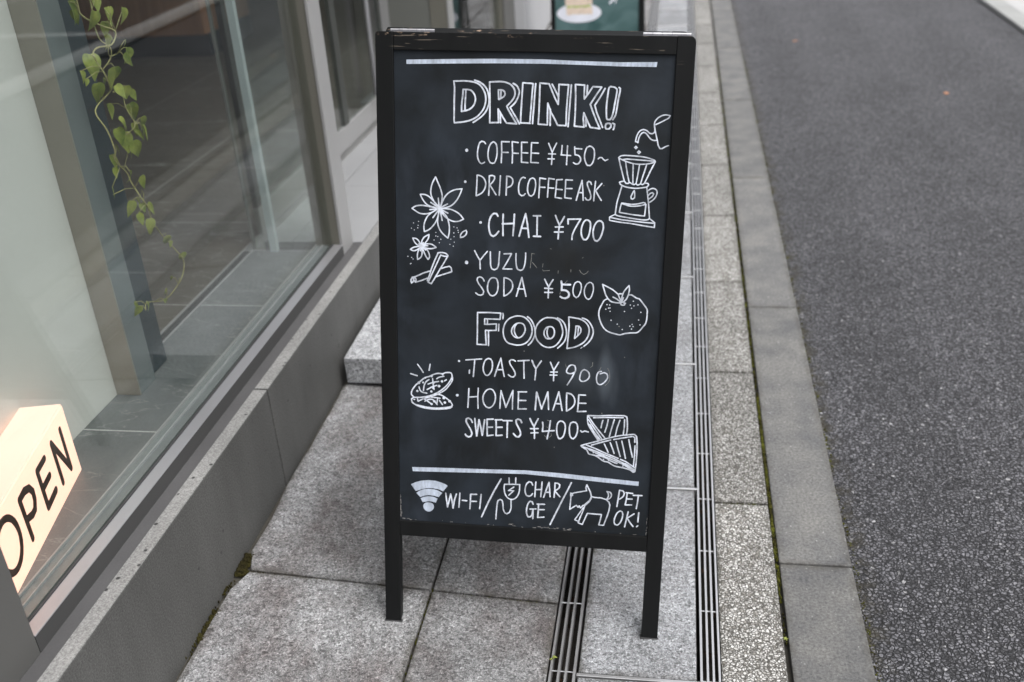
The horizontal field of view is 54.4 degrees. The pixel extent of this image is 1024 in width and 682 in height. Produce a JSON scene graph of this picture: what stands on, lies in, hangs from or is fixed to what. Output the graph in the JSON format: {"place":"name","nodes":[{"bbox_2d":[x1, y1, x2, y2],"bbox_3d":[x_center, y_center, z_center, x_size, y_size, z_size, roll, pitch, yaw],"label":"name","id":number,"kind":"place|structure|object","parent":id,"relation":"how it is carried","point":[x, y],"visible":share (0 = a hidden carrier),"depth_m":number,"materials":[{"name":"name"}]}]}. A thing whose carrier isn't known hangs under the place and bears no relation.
{"place":"outdoors","nodes":[
{"label":"outdoors","id":0,"kind":"place"},
{"bbox_2d":[18,250,308,593],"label":"display floor","id":1,"kind":"structure","parent":0,"point":[200,339],"depth_m":2.56,"materials":[{"name":"stone"}]},
{"bbox_2d":[0,404,80,591],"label":"light box","id":2,"kind":"object","parent":1,"relation":"on","point":[40,468],"visible":0.94,"depth_m":2.01,"materials":[{"name":"white plastic"}]},
{"bbox_2d":[6,0,155,394],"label":"pillar","id":3,"kind":"structure","parent":1,"relation":"on","point":[43,41],"depth_m":2.30,"materials":[{"name":"grey metal"}]},
{"bbox_2d":[58,0,166,372],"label":"sliding panel","id":4,"kind":"object","parent":1,"relation":"on","point":[77,40],"visible":0.2,"depth_m":2.44,"materials":[{"name":"grey metal"}]},
{"bbox_2d":[160,234,260,342],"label":"floor track","id":5,"kind":"structure","parent":1,"relation":"on","point":[199,294],"depth_m":3.08,"materials":[{"name":"metal"}]},
{"bbox_2d":[161,251,249,340],"bbox_3d":[-0.963,-0.094,2.984,0.028,0.008,0.906,1,28,9],"label":"track slot","id":6,"kind":"object","parent":5,"relation":"on","point":[200,298],"visible":0.64,"depth_m":3.07,"materials":[{"name":"grey metal"}]},
{"bbox_2d":[214,0,381,233],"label":"sliding door","id":7,"kind":"structure","parent":5,"relation":"on","point":[287,192],"depth_m":3.80,"materials":[{"name":"metal"}]},
{"bbox_2d":[205,0,278,251],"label":"glass return","id":8,"kind":"object","parent":1,"relation":"on","point":[235,32],"visible":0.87,"depth_m":3.16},
{"bbox_2d":[83,0,484,431],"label":"floor bed","id":9,"kind":"object","parent":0,"point":[478,22],"visible":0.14,"depth_m":3.95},
{"bbox_2d":[0,0,116,439],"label":"partition","id":10,"kind":"object","parent":9,"relation":"on","point":[52,351],"visible":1,"depth_m":2.21,"materials":[{"name":"white paint"}]},
{"bbox_2d":[97,0,483,331],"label":"shop floor","id":11,"kind":"structure","parent":0,"point":[203,189],"depth_m":4.71,"materials":[{"name":"grey tile"}]},
{"bbox_2d":[78,0,252,58],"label":"counter","id":12,"kind":"object","parent":11,"relation":"on","point":[161,28],"visible":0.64,"depth_m":6.44,"materials":[{"name":"brown wood"}]},
{"bbox_2d":[360,91,374,104],"bbox_3d":[-0.454,-1.558,5.700,0.412,0.017,1.520,1,28,9],"label":"window ledge","id":13,"kind":"object","parent":11,"relation":"on","point":[369,97],"depth_m":5.13,"materials":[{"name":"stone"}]},
{"bbox_2d":[264,126,378,250],"bbox_3d":[-0.550,-0.732,4.218,0.354,0.054,1.780,1,28,9],"label":"entrance landing","id":14,"kind":"object","parent":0,"point":[294,230],"visible":0.26,"depth_m":3.73,"materials":[{"name":"stone"}]},
{"bbox_2d":[379,0,430,30],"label":"recess wall","id":15,"kind":"structure","parent":14,"relation":"on","point":[406,13],"depth_m":4.79,"materials":[{"name":"paint"}]},
{"bbox_2d":[175,0,791,681],"bbox_3d":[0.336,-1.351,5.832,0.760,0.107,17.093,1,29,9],"label":"pavement","id":16,"kind":"structure","parent":0,"point":[321,616],"depth_m":2.29,"materials":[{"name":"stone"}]},
{"bbox_2d":[344,299,381,382],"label":"step block","id":17,"kind":"structure","parent":16,"relation":"on","point":[362,359],"depth_m":3.08,"materials":[{"name":"stone"}]},
{"bbox_2d":[185,55,883,681],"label":"moss","id":18,"kind":"object","parent":16,"relation":"on","point":[243,567],"visible":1,"depth_m":2.55,"materials":[{"name":"green plant"}]},
{"bbox_2d":[551,0,644,30],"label":"poster stand","id":19,"kind":"object","parent":16,"relation":"on","point":[616,15],"visible":0.49,"depth_m":6.45,"materials":[{"name":"paper"}]},
{"bbox_2d":[547,0,658,681],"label":"drain grating","id":20,"kind":"object","parent":16,"relation":"on","point":[567,640],"visible":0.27,"depth_m":2.29,"materials":[{"name":"silver metal"}]},
{"bbox_2d":[576,673,696,681],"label":"trim bar","id":21,"kind":"object","parent":16,"relation":"on","point":[610,677],"depth_m":2.07,"materials":[{"name":"silver metal"}]},
{"bbox_2d":[667,487,696,498],"bbox_3d":[0.360,0.398,2.637,0.255,0.031,0.007,1,29,9],"label":"trim bar","id":22,"kind":"object","parent":16,"relation":"on","point":[684,489],"depth_m":2.61,"materials":[{"name":"silver metal"}]},
{"bbox_2d":[675,363,694,372],"bbox_3d":[0.458,0.084,3.203,0.255,0.031,0.007,1,29,9],"label":"trim bar","id":23,"kind":"object","parent":16,"relation":"on","point":[693,366],"depth_m":3.18,"materials":[{"name":"silver metal"}]},
{"bbox_2d":[681,276,692,283],"bbox_3d":[0.556,-0.231,3.768,0.255,0.031,0.007,1,29,9],"label":"trim bar","id":24,"kind":"object","parent":16,"relation":"on","point":[691,277],"depth_m":3.74,"materials":[{"name":"silver metal"}]},
{"bbox_2d":[688,0,720,681],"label":"drain grating","id":25,"kind":"object","parent":16,"relation":"on","point":[709,642],"visible":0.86,"depth_m":2.83,"materials":[{"name":"silver metal"}]},
{"bbox_2d":[694,0,787,681],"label":"kerb strip","id":26,"kind":"object","parent":16,"relation":"on","point":[752,649],"visible":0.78,"depth_m":2.81,"materials":[{"name":"grey stone"}]},
{"bbox_2d":[577,0,695,681],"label":"drain side paving","id":27,"kind":"structure","parent":0,"point":[613,643],"depth_m":2.32,"materials":[{"name":"stone"}]},
{"bbox_2d":[375,27,695,639],"bbox_3d":[0.061,-0.050,2.306,0.606,1.269,0.602,3,16,6],"label":"sandwich board","id":28,"kind":"object","parent":27,"relation":"on","point":[532,187],"visible":1,"depth_m":1.98,"materials":[{"name":"black paint"}]},
{"bbox_2d":[688,22,698,681],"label":"ground","id":29,"kind":"structure","parent":0,"point":[694,453],"depth_m":2.93,"materials":[{"name":"grey concrete"}]},
{"bbox_2d":[19,222,379,681],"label":"plinth","id":30,"kind":"structure","parent":29,"relation":"on","point":[146,605],"depth_m":2.27,"materials":[{"name":"grey concrete"}]},
{"bbox_2d":[0,547,39,681],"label":"metal column","id":31,"kind":"structure","parent":30,"relation":"on","point":[19,652],"depth_m":1.68,"materials":[{"name":"grey metal"}]},
{"bbox_2d":[277,0,352,254],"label":"metal column","id":32,"kind":"structure","parent":30,"relation":"on","point":[304,43],"depth_m":3.13,"materials":[{"name":"metal"}]},
{"bbox_2d":[429,0,454,27],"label":"metal column","id":33,"kind":"structure","parent":30,"relation":"on","point":[441,14],"depth_m":4.77,"materials":[{"name":"metal"}]},
{"bbox_2d":[489,0,515,28],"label":"metal column","id":34,"kind":"structure","parent":30,"relation":"on","point":[502,14],"depth_m":6.28,"materials":[{"name":"grey metal"}]},
{"bbox_2d":[483,0,550,29],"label":"side wall","id":35,"kind":"structure","parent":29,"relation":"on","point":[532,14],"depth_m":6.86,"materials":[{"name":"paint"}]},
{"bbox_2d":[731,0,1023,681],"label":"road","id":36,"kind":"structure","parent":0,"point":[895,173],"depth_m":3.55,"materials":[{"name":"grey asphalt"}]},
{"bbox_2d":[710,0,875,681],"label":"gutter","id":37,"kind":"object","parent":36,"relation":"on","point":[827,640],"visible":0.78,"depth_m":2.79,"materials":[{"name":"concrete"}]},
{"label":"car park","id":38,"kind":"structure","parent":0,"visible":0},
{"bbox_2d":[977,0,1023,33],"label":"kerb","id":39,"kind":"structure","parent":38,"relation":"on","point":[1009,13],"depth_m":7.29,"materials":[{"name":"paint"}]},
{"bbox_2d":[1004,0,1023,12],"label":"painted lines","id":40,"kind":"object","parent":38,"relation":"on","point":[1018,5],"depth_m":7.55,"materials":[{"name":"paint"}]},
{"bbox_3d":[-0.978,-1.370,1.740,0.170,0.155,0.170,1,28,9],"label":"planter","id":41,"kind":"object","parent":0,"visible":0},
{"bbox_2d":[68,0,186,316],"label":"hanging vine","id":42,"kind":"object","parent":41,"relation":"hanging from","point":[122,135],"visible":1,"depth_m":2.28,"materials":[{"name":"green plant"}]},
{"bbox_3d":[-1.162,-4.226,0.030,0.340,5.219,9.980,1,28,9],"label":"shop building","id":43,"kind":"object","parent":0,"visible":0},
{"bbox_2d":[18,244,343,652],"bbox_3d":[-0.811,-0.945,1.980,0.095,2.430,1.792,1,28,9],"label":"window frame","id":44,"kind":"structure","parent":43,"relation":"attached to","point":[55,589],"depth_m":2.21,"materials":[{"name":"metal"}]}
]}

